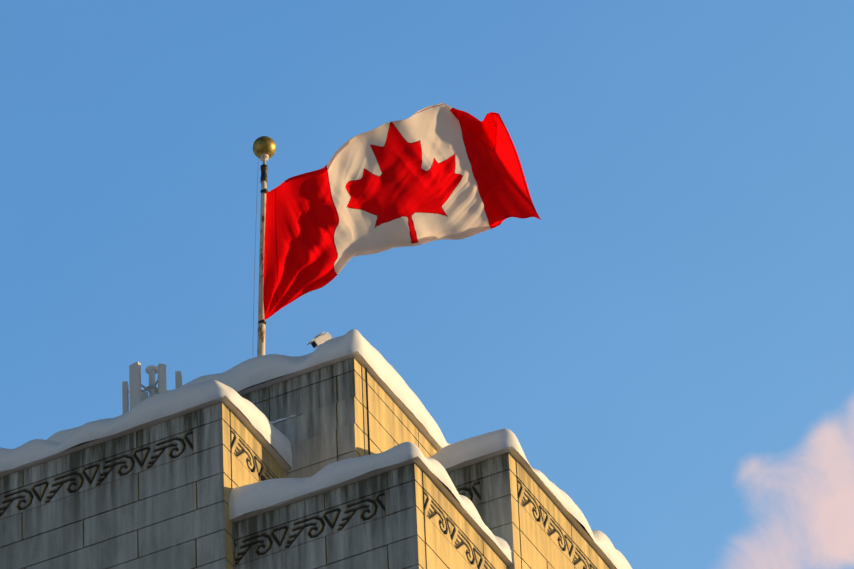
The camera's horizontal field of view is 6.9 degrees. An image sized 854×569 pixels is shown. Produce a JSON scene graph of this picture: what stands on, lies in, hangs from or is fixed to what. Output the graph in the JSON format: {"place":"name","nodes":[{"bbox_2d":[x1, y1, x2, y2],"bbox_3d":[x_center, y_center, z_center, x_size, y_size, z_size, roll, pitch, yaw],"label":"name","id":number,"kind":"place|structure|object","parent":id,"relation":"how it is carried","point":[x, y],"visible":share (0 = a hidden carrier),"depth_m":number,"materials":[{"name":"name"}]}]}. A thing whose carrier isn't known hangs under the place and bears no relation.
{"place":"outdoors","nodes":[
{"label":"outdoors","id":0,"kind":"place"},
{"bbox_2d":[145,365,157,373],"bbox_3d":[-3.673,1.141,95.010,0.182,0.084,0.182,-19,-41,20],"label":"snow","id":1,"kind":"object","parent":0,"point":[150,367],"visible":0.83,"depth_m":94.95,"materials":[{"name":"white snow"}]},
{"bbox_2d":[253,174,257,326],"bbox_3d":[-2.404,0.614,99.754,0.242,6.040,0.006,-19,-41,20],"label":"halyard rope","id":2,"kind":"object","parent":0,"point":[255,244],"visible":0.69,"depth_m":100.55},
{"bbox_2d":[0,0,853,568],"label":"sky","id":3,"kind":"structure","parent":0,"point":[670,344],"materials":[{"name":"blue"}]},
{"bbox_3d":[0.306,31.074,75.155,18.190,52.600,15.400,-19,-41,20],"label":"building shaft","id":4,"kind":"object","parent":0,"visible":0},
{"bbox_2d":[0,357,609,568],"bbox_3d":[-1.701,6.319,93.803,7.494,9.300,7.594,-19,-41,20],"label":"building","id":5,"kind":"structure","parent":4,"relation":"on","point":[173,515],"depth_m":92.60,"materials":[{"name":"beige stone"}]},
{"bbox_2d":[0,430,193,519],"bbox_3d":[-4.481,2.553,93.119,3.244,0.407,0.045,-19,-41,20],"label":"decorative frieze","id":6,"kind":"object","parent":5,"relation":"attached to","point":[100,473],"visible":1,"depth_m":93.05,"materials":[{"name":"stone"}]},
{"bbox_2d":[0,380,292,477],"bbox_3d":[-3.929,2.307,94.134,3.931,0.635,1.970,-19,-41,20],"label":"snow","id":7,"kind":"structure","parent":5,"relation":"on","point":[188,399],"depth_m":93.28,"materials":[{"name":"white snow"}]},
{"bbox_2d":[122,361,181,413],"bbox_3d":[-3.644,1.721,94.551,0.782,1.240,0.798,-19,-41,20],"label":"antenna panels","id":8,"kind":"object","parent":7,"relation":"on","point":[138,395],"visible":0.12,"depth_m":94.57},
{"bbox_2d":[149,370,155,396],"bbox_3d":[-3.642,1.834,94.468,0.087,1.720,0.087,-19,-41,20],"label":"antenna mast","id":9,"kind":"object","parent":7,"relation":"on","point":[152,380],"visible":0.25,"depth_m":94.85,"materials":[{"name":"grey metal"}]},
{"bbox_2d":[146,384,157,391],"bbox_3d":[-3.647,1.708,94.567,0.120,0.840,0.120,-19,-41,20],"label":"antenna clamps","id":10,"kind":"object","parent":9,"relation":"attached to","point":[151,386],"visible":0.14,"depth_m":94.78,"materials":[{"name":"grey metal"}]},
{"bbox_2d":[47,329,450,451],"bbox_3d":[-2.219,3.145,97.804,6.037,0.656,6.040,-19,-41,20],"label":"snow","id":11,"kind":"structure","parent":5,"relation":"on","point":[252,375],"depth_m":95.11,"materials":[{"name":"white snow"}]},
{"bbox_2d":[307,332,331,347],"bbox_3d":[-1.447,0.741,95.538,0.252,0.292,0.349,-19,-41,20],"label":"security camera","id":12,"kind":"object","parent":11,"relation":"on","point":[321,339],"visible":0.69,"depth_m":95.49,"materials":[{"name":"white plastic"}]},
{"bbox_2d":[230,428,275,481],"bbox_3d":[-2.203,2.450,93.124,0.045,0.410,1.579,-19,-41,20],"label":"decorative frieze","id":13,"kind":"object","parent":5,"relation":"attached to","point":[241,451],"visible":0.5,"depth_m":92.90,"materials":[{"name":"stone"}]},
{"bbox_2d":[257,180,266,356],"bbox_3d":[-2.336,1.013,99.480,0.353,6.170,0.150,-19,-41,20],"label":"flagpole","id":14,"kind":"object","parent":5,"relation":"on","point":[261,341],"visible":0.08,"depth_m":100.25,"materials":[{"name":"white metal"}]},
{"bbox_2d":[260,164,267,182],"bbox_3d":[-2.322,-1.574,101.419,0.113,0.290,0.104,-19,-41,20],"label":"flagpole sleeve","id":15,"kind":"object","parent":14,"relation":"attached to","point":[263,168],"visible":0.96,"depth_m":101.39,"materials":[{"name":"black metal"}]},
{"bbox_2d":[260,154,268,163],"bbox_3d":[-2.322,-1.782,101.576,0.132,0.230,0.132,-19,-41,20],"label":"finial mount","id":16,"kind":"object","parent":15,"relation":"on","point":[264,158],"visible":0.81,"depth_m":101.56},
{"bbox_2d":[253,136,275,157],"bbox_3d":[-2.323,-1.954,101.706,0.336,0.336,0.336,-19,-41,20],"label":"flagpole ball finial","id":17,"kind":"object","parent":16,"relation":"on","point":[264,144],"visible":0.83,"depth_m":101.58,"materials":[{"name":"gold metal"}]},
{"bbox_2d":[263,103,540,319],"bbox_3d":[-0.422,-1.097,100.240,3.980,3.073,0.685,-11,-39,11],"label":"canadian flag","id":18,"kind":"object","parent":14,"relation":"attached to","point":[441,171],"visible":1,"depth_m":100.41,"materials":[{"name":"red fabric"}]},
{"bbox_2d":[270,414,301,423],"bbox_3d":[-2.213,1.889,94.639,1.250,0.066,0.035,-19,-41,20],"label":"snow","id":19,"kind":"structure","parent":5,"relation":"on","point":[278,420],"depth_m":94.50,"materials":[{"name":"white snow"}]},
{"bbox_2d":[234,491,385,566],"bbox_3d":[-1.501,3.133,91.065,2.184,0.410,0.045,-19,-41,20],"label":"decorative frieze","id":20,"kind":"object","parent":5,"relation":"attached to","point":[313,527],"visible":0.96,"depth_m":91.06,"materials":[{"name":"stone"}]},
{"bbox_2d":[365,368,369,454],"bbox_3d":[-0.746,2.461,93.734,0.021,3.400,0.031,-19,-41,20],"label":"cable","id":21,"kind":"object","parent":5,"relation":"attached to","point":[367,411],"depth_m":94.32,"materials":[{"name":"black"}]},
{"bbox_2d":[228,442,512,566],"bbox_3d":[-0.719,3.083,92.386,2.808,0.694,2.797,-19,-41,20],"label":"snow","id":22,"kind":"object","parent":5,"relation":"on","point":[262,497],"visible":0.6,"depth_m":91.43,"materials":[{"name":"white snow"}]},
{"bbox_2d":[422,489,493,568],"bbox_3d":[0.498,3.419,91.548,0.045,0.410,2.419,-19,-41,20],"label":"decorative frieze","id":23,"kind":"object","parent":5,"relation":"attached to","point":[453,534],"visible":1,"depth_m":91.28,"materials":[{"name":"stone"}]},
{"bbox_2d":[456,480,480,505],"bbox_3d":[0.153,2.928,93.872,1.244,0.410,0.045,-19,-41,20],"label":"decorative frieze","id":24,"kind":"object","parent":5,"relation":"attached to","point":[471,491],"visible":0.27,"depth_m":93.74,"materials":[{"name":"stone"}]},
{"bbox_2d":[429,429,631,568],"bbox_3d":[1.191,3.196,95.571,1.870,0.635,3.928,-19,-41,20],"label":"snow","id":25,"kind":"structure","parent":5,"relation":"on","point":[466,452],"depth_m":94.22,"materials":[{"name":"white snow"}]},
{"bbox_2d":[516,478,595,568],"bbox_3d":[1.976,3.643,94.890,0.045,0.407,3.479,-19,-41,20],"label":"decorative frieze","id":26,"kind":"object","parent":5,"relation":"attached to","point":[536,511],"visible":1,"depth_m":94.36,"materials":[{"name":"stone"}]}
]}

